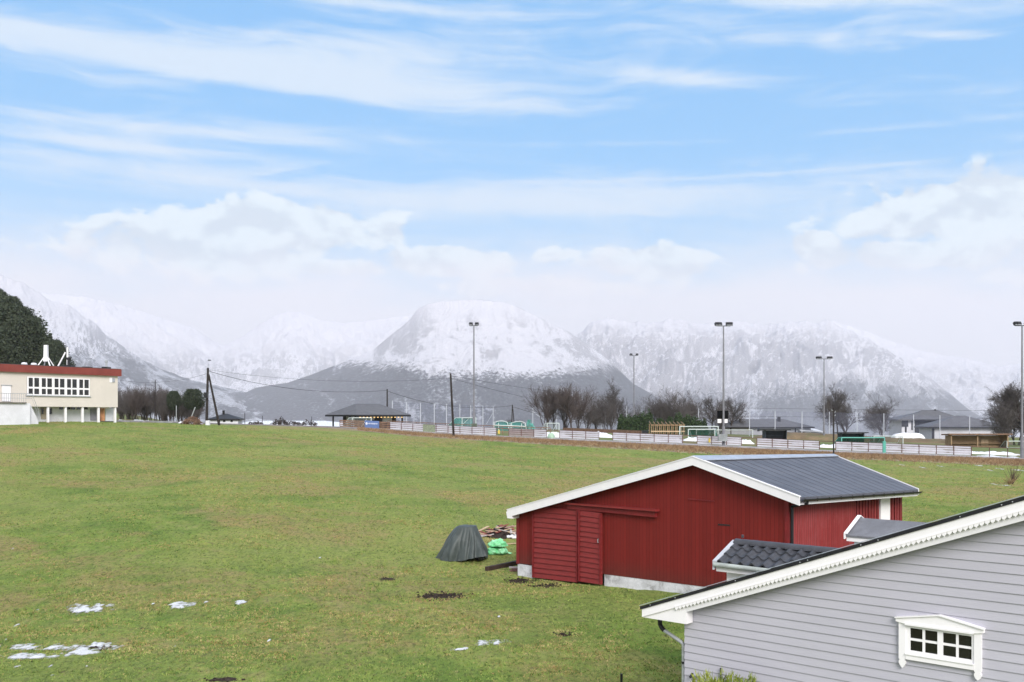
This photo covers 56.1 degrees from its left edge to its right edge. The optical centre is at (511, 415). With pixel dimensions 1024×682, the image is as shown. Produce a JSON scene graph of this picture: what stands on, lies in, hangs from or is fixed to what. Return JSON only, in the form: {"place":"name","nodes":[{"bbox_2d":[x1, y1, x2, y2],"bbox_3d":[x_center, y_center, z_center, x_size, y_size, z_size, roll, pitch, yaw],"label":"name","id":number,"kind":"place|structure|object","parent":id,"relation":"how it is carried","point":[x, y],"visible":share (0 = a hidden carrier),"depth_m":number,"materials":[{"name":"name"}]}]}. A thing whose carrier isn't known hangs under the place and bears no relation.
{"place":"outdoors","nodes":[
{"label":"outdoors","id":0,"kind":"place"},
{"bbox_2d":[0,274,273,420],"bbox_3d":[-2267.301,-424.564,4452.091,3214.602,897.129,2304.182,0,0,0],"label":"mountain","id":1,"kind":"structure","parent":0,"point":[88,342],"depth_m":4756.52,"materials":[{"name":"snow"}]},
{"bbox_2d":[39,292,412,391],"bbox_3d":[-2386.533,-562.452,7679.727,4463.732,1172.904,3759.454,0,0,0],"label":"mountain","id":2,"kind":"structure","parent":0,"point":[284,346],"depth_m":7957.50,"materials":[{"name":"snow"}]},
{"bbox_2d":[242,421,342,426],"bbox_3d":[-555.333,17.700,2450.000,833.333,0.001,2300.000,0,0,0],"label":"ice","id":3,"kind":"structure","parent":0,"point":[324,423],"depth_m":2566.96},
{"bbox_2d":[242,299,711,420],"bbox_3d":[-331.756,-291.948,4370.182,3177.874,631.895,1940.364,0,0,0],"label":"mountain","id":4,"kind":"structure","parent":0,"point":[518,347],"depth_m":4237.32,"materials":[{"name":"snow"}]},
{"bbox_2d":[0,407,1023,681],"bbox_3d":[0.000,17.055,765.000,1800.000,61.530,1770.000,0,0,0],"label":"ground","id":5,"kind":"structure","parent":0,"point":[194,525],"depth_m":40.68,"materials":[{"name":"green plant"}]},
{"bbox_2d":[0,297,17,362],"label":"spruce tree","id":6,"kind":"object","parent":5,"relation":"on","point":[5,301],"visible":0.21,"depth_m":174.85,"materials":[{"name":"green plant"}]},
{"bbox_2d":[0,294,27,313],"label":"pine tree","id":7,"kind":"object","parent":5,"relation":"on","point":[13,299],"visible":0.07,"depth_m":191.19,"materials":[{"name":"green plant"}]},
{"bbox_2d":[0,303,49,362],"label":"pine tree","id":8,"kind":"object","parent":5,"relation":"on","point":[22,311],"visible":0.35,"depth_m":174.25,"materials":[{"name":"green plant"}]},
{"bbox_2d":[0,316,51,364],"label":"pine tree","id":9,"kind":"object","parent":5,"relation":"on","point":[9,349],"visible":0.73,"depth_m":171.99,"materials":[{"name":"green plant"}]},
{"bbox_2d":[30,340,73,365],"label":"pine tree","id":10,"kind":"object","parent":5,"relation":"on","point":[57,348],"visible":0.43,"depth_m":173.15,"materials":[{"name":"green plant"}]},
{"bbox_2d":[29,346,75,366],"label":"pine tree","id":11,"kind":"object","parent":5,"relation":"on","point":[37,359],"visible":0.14,"depth_m":173.19,"materials":[{"name":"green plant"}]},
{"bbox_2d":[0,357,121,424],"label":"school building","id":12,"kind":"structure","parent":5,"relation":"on","point":[33,393],"depth_m":109.48,"materials":[{"name":"paint"}]},
{"bbox_2d":[2,385,10,400],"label":"door","id":13,"kind":"structure","parent":12,"relation":"in","point":[5,389],"depth_m":104.06,"materials":[{"name":"white paint"}]},
{"bbox_2d":[27,377,39,394],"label":"window","id":14,"kind":"structure","parent":12,"relation":"in","point":[33,383],"depth_m":106.74,"materials":[{"name":"white glass"}]},
{"bbox_2d":[38,345,53,365],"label":"roof mast","id":15,"kind":"object","parent":12,"relation":"on","point":[45,358],"visible":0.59,"depth_m":112.10,"materials":[{"name":"metal"}]},
{"bbox_2d":[40,377,52,394],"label":"window","id":16,"kind":"structure","parent":12,"relation":"in","point":[46,383],"depth_m":108.02,"materials":[{"name":"white glass"}]},
{"bbox_2d":[53,377,65,395],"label":"window","id":17,"kind":"structure","parent":12,"relation":"in","point":[59,384],"depth_m":109.35,"materials":[{"name":"white glass"}]},
{"bbox_2d":[66,378,77,395],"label":"window","id":18,"kind":"structure","parent":12,"relation":"in","point":[71,383],"depth_m":110.66,"materials":[{"name":"white glass"}]},
{"bbox_2d":[78,378,89,395],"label":"window","id":19,"kind":"structure","parent":12,"relation":"in","point":[83,384],"depth_m":111.89,"materials":[{"name":"white glass"}]},
{"bbox_2d":[90,408,96,419],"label":"grey door","id":20,"kind":"structure","parent":12,"relation":"in","point":[93,411],"depth_m":114.71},
{"bbox_2d":[111,389,130,418],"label":"bare tree","id":21,"kind":"object","parent":5,"relation":"on","point":[121,413],"visible":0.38,"depth_m":153.71,"materials":[{"name":"brown plant"}]},
{"bbox_2d":[116,388,133,419],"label":"bare tree","id":22,"kind":"object","parent":5,"relation":"on","point":[126,407],"visible":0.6,"depth_m":151.80,"materials":[{"name":"brown plant"}]},
{"bbox_2d":[125,384,153,419],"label":"bare tree","id":23,"kind":"object","parent":5,"relation":"on","point":[134,405],"visible":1,"depth_m":149.89,"materials":[{"name":"brown plant"}]},
{"bbox_2d":[138,391,153,419],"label":"bare tree","id":24,"kind":"object","parent":5,"relation":"on","point":[144,409],"visible":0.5,"depth_m":154.18,"materials":[{"name":"brown plant"}]},
{"bbox_2d":[153,389,171,420],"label":"bare tree","id":25,"kind":"object","parent":5,"relation":"on","point":[163,413],"visible":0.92,"depth_m":151.12,"materials":[{"name":"brown plant"}]},
{"bbox_2d":[161,388,182,420],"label":"bare tree","id":26,"kind":"object","parent":5,"relation":"on","point":[168,412],"visible":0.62,"depth_m":150.65,"materials":[{"name":"brown plant"}]},
{"bbox_2d":[166,390,182,420],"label":"pine tree","id":27,"kind":"object","parent":5,"relation":"on","point":[174,396],"visible":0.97,"depth_m":149.55,"materials":[{"name":"green plant"}]},
{"bbox_2d":[180,416,203,424],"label":"dead plants","id":28,"kind":"object","parent":5,"relation":"on","point":[193,420],"visible":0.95,"depth_m":123.60,"materials":[{"name":"plant"}]},
{"bbox_2d":[181,388,208,415],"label":"tree","id":29,"kind":"object","parent":5,"relation":"on","point":[192,399],"visible":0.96,"depth_m":147.24,"materials":[{"name":"green plant"}]},
{"bbox_2d":[204,360,219,424],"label":"utility pole","id":30,"kind":"object","parent":5,"relation":"on","point":[206,393],"visible":0.95,"depth_m":124.94,"materials":[{"name":"wood"}]},
{"bbox_2d":[208,410,243,423],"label":"white cottage","id":31,"kind":"structure","parent":5,"relation":"on","point":[227,418],"depth_m":186.59,"materials":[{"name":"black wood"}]},
{"bbox_2d":[78,576,571,681],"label":"soil clods","id":32,"kind":"object","parent":5,"relation":"on","point":[425,595],"visible":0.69,"depth_m":33.82,"materials":[{"name":"soil"}]},
{"bbox_2d":[325,404,410,427],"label":"pavilion","id":33,"kind":"structure","parent":5,"relation":"on","point":[379,412],"depth_m":151.46,"materials":[{"name":"grey tile"}]},
{"bbox_2d":[392,401,492,427],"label":"ball net","id":34,"kind":"object","parent":5,"relation":"on","point":[434,412],"visible":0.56,"depth_m":201.95,"materials":[{"name":"grey"}]},
{"bbox_2d":[450,373,454,435],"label":"utility pole","id":35,"kind":"object","parent":5,"relation":"on","point":[453,430],"visible":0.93,"depth_m":128.89,"materials":[{"name":"wood"}]},
{"bbox_2d":[436,524,487,561],"bbox_3d":[-2.209,5.528,42.114,2.322,1.488,2.135,0,0,0],"label":"tarp","id":36,"kind":"object","parent":5,"relation":"on","point":[464,542],"visible":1,"depth_m":41.43,"materials":[{"name":"plastic"}]},
{"bbox_2d":[449,417,475,427],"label":"football goal","id":37,"kind":"object","parent":5,"relation":"on","point":[465,420],"visible":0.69,"depth_m":165.25,"materials":[{"name":"teal"}]},
{"bbox_2d":[388,421,550,434],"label":"rail fence","id":38,"kind":"object","parent":5,"relation":"on","point":[502,428],"visible":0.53,"depth_m":137.90,"materials":[{"name":"grey wood"}]},
{"bbox_2d":[469,322,478,422],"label":"floodlight mast","id":39,"kind":"object","parent":5,"relation":"on","point":[471,323],"visible":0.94,"depth_m":135.92,"materials":[{"name":"black metal"}]},
{"bbox_2d":[483,527,515,538],"bbox_3d":[-0.725,5.777,47.276,3.000,0.621,1.300,0,0,0],"label":"rubble heap","id":40,"kind":"object","parent":5,"relation":"on","point":[501,534],"visible":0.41,"depth_m":46.90,"materials":[{"name":"wood"}]},
{"bbox_2d":[488,538,511,554],"bbox_3d":[-0.591,5.866,43.174,1.183,0.737,0.804,0,0,0],"label":"plastic sack","id":41,"kind":"object","parent":5,"relation":"on","point":[497,546],"visible":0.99,"depth_m":42.92,"materials":[{"name":"plastic"}]},
{"bbox_2d":[485,560,517,570],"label":"timber beam","id":42,"kind":"structure","parent":5,"relation":"on","point":[500,566],"depth_m":40.00,"materials":[{"name":"wood"}]},
{"bbox_2d":[494,421,526,430],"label":"football goal","id":43,"kind":"object","parent":5,"relation":"on","point":[498,424],"visible":0.73,"depth_m":150.15,"materials":[{"name":"teal"}]},
{"bbox_2d":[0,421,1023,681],"bbox_3d":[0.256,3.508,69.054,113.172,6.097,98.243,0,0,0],"label":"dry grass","id":44,"kind":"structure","parent":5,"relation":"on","point":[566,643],"depth_m":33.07,"materials":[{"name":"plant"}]},
{"bbox_2d":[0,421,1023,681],"bbox_3d":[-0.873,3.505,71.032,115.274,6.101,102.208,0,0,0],"label":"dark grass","id":45,"kind":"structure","parent":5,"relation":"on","point":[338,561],"depth_m":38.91,"materials":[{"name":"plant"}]},
{"bbox_2d":[8,464,1022,666],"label":"snow","id":46,"kind":"structure","parent":5,"relation":"on","point":[99,644],"depth_m":26.59,"materials":[{"name":"snow"}]},
{"bbox_2d":[522,384,558,428],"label":"bare tree","id":47,"kind":"object","parent":5,"relation":"on","point":[547,412],"visible":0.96,"depth_m":189.65,"materials":[{"name":"brown plant"}]},
{"bbox_2d":[540,385,559,429],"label":"bare tree","id":48,"kind":"object","parent":5,"relation":"on","point":[553,397],"visible":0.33,"depth_m":195.58,"materials":[{"name":"brown plant"}]},
{"bbox_2d":[553,384,583,427],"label":"bare tree","id":49,"kind":"object","parent":5,"relation":"on","point":[566,398],"visible":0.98,"depth_m":187.73,"materials":[{"name":"brown plant"}]},
{"bbox_2d":[547,380,597,427],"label":"bare tree","id":50,"kind":"object","parent":5,"relation":"on","point":[563,418],"visible":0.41,"depth_m":191.65,"materials":[{"name":"brown plant"}]},
{"bbox_2d":[569,386,598,427],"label":"bare tree","id":51,"kind":"object","parent":5,"relation":"on","point":[582,411],"visible":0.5,"depth_m":193.69,"materials":[{"name":"brown plant"}]},
{"bbox_2d":[576,393,606,428],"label":"bare tree","id":52,"kind":"object","parent":5,"relation":"on","point":[588,421],"visible":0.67,"depth_m":199.91,"materials":[{"name":"brown plant"}]},
{"bbox_2d":[173,422,1020,459],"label":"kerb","id":53,"kind":"structure","parent":5,"relation":"on","point":[450,434],"depth_m":135.21,"materials":[{"name":"concrete"}]},
{"bbox_2d":[563,428,641,433],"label":"timber wall","id":54,"kind":"structure","parent":5,"relation":"on","point":[607,430],"depth_m":160.17,"materials":[{"name":"grey wood"}]},
{"bbox_2d":[588,392,617,428],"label":"bare tree","id":55,"kind":"object","parent":5,"relation":"on","point":[601,420],"visible":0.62,"depth_m":202.73,"materials":[{"name":"brown plant"}]},
{"bbox_2d":[601,399,620,428],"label":"bare tree","id":56,"kind":"object","parent":5,"relation":"on","point":[611,416],"visible":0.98,"depth_m":194.94,"materials":[{"name":"brown plant"}]},
{"bbox_2d":[592,377,638,428],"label":"bare tree","id":57,"kind":"object","parent":5,"relation":"on","point":[620,409],"visible":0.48,"depth_m":210.07,"materials":[{"name":"brown plant"}]},
{"bbox_2d":[616,414,630,429],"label":"evergreen shrub","id":58,"kind":"object","parent":5,"relation":"on","point":[621,420],"visible":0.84,"depth_m":181.50,"materials":[{"name":"green plant"}]},
{"bbox_2d":[624,414,639,429],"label":"evergreen shrub","id":59,"kind":"object","parent":5,"relation":"on","point":[631,424],"visible":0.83,"depth_m":181.30,"materials":[{"name":"green plant"}]},
{"bbox_2d":[629,353,637,416],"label":"floodlight mast","id":60,"kind":"object","parent":5,"relation":"on","point":[630,354],"visible":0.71,"depth_m":192.96,"materials":[{"name":"black metal"}]},
{"bbox_2d":[632,411,647,430],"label":"evergreen shrub","id":61,"kind":"object","parent":5,"relation":"on","point":[639,417],"visible":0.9,"depth_m":181.26,"materials":[{"name":"green plant"}]},
{"bbox_2d":[641,408,653,432],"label":"evergreen shrub","id":62,"kind":"object","parent":5,"relation":"on","point":[649,416],"visible":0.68,"depth_m":181.46,"materials":[{"name":"green plant"}]},
{"bbox_2d":[640,388,671,421],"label":"bare tree","id":63,"kind":"object","parent":5,"relation":"on","point":[651,409],"visible":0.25,"depth_m":204.53,"materials":[{"name":"brown plant"}]},
{"bbox_2d":[649,421,684,434],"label":"timber frame","id":64,"kind":"object","parent":5,"relation":"on","point":[667,425],"visible":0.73,"depth_m":159.93,"materials":[{"name":"wood"}]},
{"bbox_2d":[645,385,689,423],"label":"bare tree","id":65,"kind":"object","parent":5,"relation":"on","point":[664,412],"visible":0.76,"depth_m":198.45,"materials":[{"name":"brown plant"}]},
{"bbox_2d":[656,387,697,418],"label":"bare tree","id":66,"kind":"object","parent":5,"relation":"on","point":[689,412],"visible":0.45,"depth_m":202.95,"materials":[{"name":"brown plant"}]},
{"bbox_2d":[340,420,1019,456],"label":"rail fence","id":67,"kind":"object","parent":5,"relation":"on","point":[803,444],"visible":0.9,"depth_m":122.82,"materials":[{"name":"white wood"}]},
{"bbox_2d":[365,420,378,428],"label":"banner","id":68,"kind":"object","parent":67,"relation":"attached to","point":[372,424],"visible":0.98,"depth_m":139.93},
{"bbox_2d":[423,424,434,431],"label":"banner","id":69,"kind":"object","parent":67,"relation":"attached to","point":[428,428],"visible":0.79,"depth_m":137.26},
{"bbox_2d":[674,411,691,434],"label":"evergreen shrub","id":70,"kind":"object","parent":5,"relation":"on","point":[679,418],"visible":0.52,"depth_m":181.36,"materials":[{"name":"green plant"}]},
{"bbox_2d":[664,386,705,420],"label":"bare tree","id":71,"kind":"object","parent":5,"relation":"on","point":[693,407],"visible":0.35,"depth_m":206.99,"materials":[{"name":"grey plant"}]},
{"bbox_2d":[357,427,1023,466],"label":"bank grass","id":72,"kind":"structure","parent":5,"relation":"on","point":[855,455],"depth_m":115.12,"materials":[{"name":"plant"}]},
{"bbox_2d":[682,414,699,434],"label":"evergreen shrub","id":73,"kind":"object","parent":5,"relation":"on","point":[691,421],"visible":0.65,"depth_m":181.38,"materials":[{"name":"green plant"}]},
{"bbox_2d":[688,429,717,436],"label":"football goal","id":74,"kind":"object","parent":5,"relation":"on","point":[708,432],"visible":0.8,"depth_m":142.84,"materials":[{"name":"white"}]},
{"bbox_2d":[506,454,921,593],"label":"red barn","id":75,"kind":"structure","parent":5,"relation":"on","point":[678,526],"depth_m":33.08,"materials":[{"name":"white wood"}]},
{"bbox_2d":[532,507,578,581],"bbox_3d":[1.654,4.932,36.839,0.120,2.816,2.437,0,0,-43],"label":"door leaf","id":76,"kind":"structure","parent":75,"relation":"in","point":[554,530],"depth_m":36.82,"materials":[{"name":"red paint"}]},
{"bbox_2d":[578,510,602,584],"bbox_3d":[2.872,4.841,35.437,0.152,2.654,1.115,0,0,-43],"label":"door leaf","id":77,"kind":"structure","parent":75,"relation":"in","point":[590,524],"depth_m":35.41,"materials":[{"name":"red paint"}]},
{"bbox_2d":[696,395,734,428],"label":"bare tree","id":78,"kind":"object","parent":5,"relation":"on","point":[710,408],"visible":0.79,"depth_m":212.12,"materials":[{"name":"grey plant"}]},
{"bbox_2d":[711,399,734,433],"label":"bare tree","id":79,"kind":"object","parent":5,"relation":"on","point":[717,424],"visible":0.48,"depth_m":209.91,"materials":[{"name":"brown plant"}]},
{"bbox_2d":[690,669,756,681],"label":"conifer bush","id":80,"kind":"object","parent":5,"relation":"on","point":[735,677],"visible":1,"depth_m":15.82,"materials":[{"name":"plant"}]},
{"bbox_2d":[714,322,732,445],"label":"floodlight mast","id":81,"kind":"object","parent":5,"relation":"on","point":[720,324],"visible":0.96,"depth_m":118.89,"materials":[{"name":"black metal"}]},
{"bbox_2d":[717,411,727,422],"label":"electrical box","id":82,"kind":"object","parent":81,"relation":"attached to","point":[719,415],"visible":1,"depth_m":119.24,"materials":[{"name":"white paint"}]},
{"bbox_2d":[717,397,752,433],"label":"bare tree","id":83,"kind":"object","parent":5,"relation":"on","point":[735,411],"visible":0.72,"depth_m":214.77,"materials":[{"name":"grey plant"}]},
{"bbox_2d":[713,417,814,434],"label":"grey bungalow","id":84,"kind":"object","parent":5,"relation":"on","point":[756,426],"visible":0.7,"depth_m":214.81,"materials":[{"name":"tile"}]},
{"bbox_2d":[759,429,790,438],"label":"dugout","id":85,"kind":"object","parent":5,"relation":"on","point":[775,433],"visible":0.79,"depth_m":151.80,"materials":[{"name":"black paint"}]},
{"bbox_2d":[816,356,832,434],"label":"floodlight mast","id":86,"kind":"object","parent":5,"relation":"on","point":[820,357],"visible":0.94,"depth_m":175.91,"materials":[{"name":"black metal"}]},
{"bbox_2d":[639,495,1023,681],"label":"grey house","id":87,"kind":"structure","parent":5,"relation":"on","point":[884,600],"depth_m":14.81,"materials":[{"name":"wood"}]},
{"bbox_2d":[894,614,985,679],"bbox_3d":[6.285,3.358,14.122,1.255,0.880,0.125,0,0,41],"label":"window","id":88,"kind":"structure","parent":87,"relation":"in","point":[940,639],"depth_m":14.09,"materials":[{"name":"white paint"}]},
{"bbox_2d":[815,390,858,431],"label":"bare tree","id":89,"kind":"object","parent":5,"relation":"on","point":[828,405],"visible":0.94,"depth_m":199.15,"materials":[{"name":"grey plant"}]},
{"bbox_2d":[814,381,864,431],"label":"bare tree","id":90,"kind":"object","parent":5,"relation":"on","point":[843,424],"visible":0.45,"depth_m":203.44,"materials":[{"name":"brown plant"}]},
{"bbox_2d":[834,432,868,437],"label":"dugout","id":91,"kind":"object","parent":5,"relation":"on","point":[848,434],"visible":0.39,"depth_m":151.80,"materials":[{"name":"black paint"}]},
{"bbox_2d":[834,437,884,443],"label":"football goal","id":92,"kind":"object","parent":5,"relation":"on","point":[864,439],"visible":0.7,"depth_m":131.02,"materials":[{"name":"teal"}]},
{"bbox_2d":[749,411,969,438],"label":"posts","id":93,"kind":"object","parent":5,"relation":"on","point":[883,424],"visible":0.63,"depth_m":192.99,"materials":[{"name":"white"}]},
{"bbox_2d":[859,391,901,436],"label":"bare tree","id":94,"kind":"object","parent":5,"relation":"on","point":[872,421],"visible":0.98,"depth_m":199.59,"materials":[{"name":"grey plant"}]},
{"bbox_2d":[891,433,924,438],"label":"covered load","id":95,"kind":"object","parent":5,"relation":"on","point":[908,435],"visible":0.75,"depth_m":184.92},
{"bbox_2d":[887,409,952,436],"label":"dark house","id":96,"kind":"structure","parent":5,"relation":"on","point":[903,423],"depth_m":208.51,"materials":[{"name":"grey tile"}]},
{"bbox_2d":[914,416,1002,438],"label":"white house","id":97,"kind":"structure","parent":5,"relation":"on","point":[953,425],"depth_m":189.85,"materials":[{"name":"grey tile"}]},
{"bbox_2d":[941,434,1012,447],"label":"dugout","id":98,"kind":"object","parent":5,"relation":"on","point":[987,440],"visible":0.85,"depth_m":141.80,"materials":[{"name":"brown wood"}]},
{"bbox_2d":[956,450,1019,455],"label":"snow bank","id":99,"kind":"structure","parent":5,"relation":"on","point":[998,453],"depth_m":115.57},
{"bbox_2d":[979,384,1023,439],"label":"bare tree","id":100,"kind":"object","parent":5,"relation":"on","point":[1001,417],"visible":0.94,"depth_m":158.27,"materials":[{"name":"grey plant"}]},
{"bbox_2d":[985,382,1023,432],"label":"bare tree","id":101,"kind":"object","parent":5,"relation":"on","point":[1012,393],"visible":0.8,"depth_m":158.71,"materials":[{"name":"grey plant"}]},
{"bbox_2d":[990,382,1023,444],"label":"bare tree","id":102,"kind":"object","parent":5,"relation":"on","point":[1012,436],"visible":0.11,"depth_m":162.50,"materials":[{"name":"brown plant"}]},
{"bbox_2d":[1013,321,1023,457],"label":"floodlight mast","id":103,"kind":"object","parent":5,"relation":"on","point":[1017,323],"visible":0.94,"depth_m":107.91,"materials":[{"name":"black metal"}]},
{"bbox_2d":[0,0,1023,365],"label":"sky","id":104,"kind":"structure","parent":0,"point":[220,169],"materials":[{"name":"blue"}]},
{"bbox_2d":[104,420,1022,458],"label":"path","id":105,"kind":"structure","parent":0,"point":[636,442],"depth_m":119.35,"materials":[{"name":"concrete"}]},
{"bbox_2d":[177,418,1023,436],"bbox_3d":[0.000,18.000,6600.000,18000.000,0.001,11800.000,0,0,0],"label":"water","id":106,"kind":"structure","parent":0,"point":[854,427],"depth_m":1796.35,"materials":[{"name":"grey liquid"}]},
{"bbox_2d":[573,317,984,418],"bbox_3d":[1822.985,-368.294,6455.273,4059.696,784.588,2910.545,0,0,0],"label":"mountain","id":107,"kind":"structure","parent":0,"point":[772,365],"depth_m":6216.49,"materials":[{"name":"snow"}]},
{"bbox_2d":[753,432,1012,444],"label":"turf bank","id":108,"kind":"structure","parent":0,"point":[804,436],"depth_m":174.31,"materials":[{"name":"plant"}]},
{"bbox_2d":[832,320,1023,417],"bbox_3d":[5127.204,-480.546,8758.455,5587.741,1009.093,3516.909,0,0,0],"label":"mountain","id":109,"kind":"structure","parent":0,"point":[963,381],"depth_m":8885.55,"materials":[{"name":"snow"}]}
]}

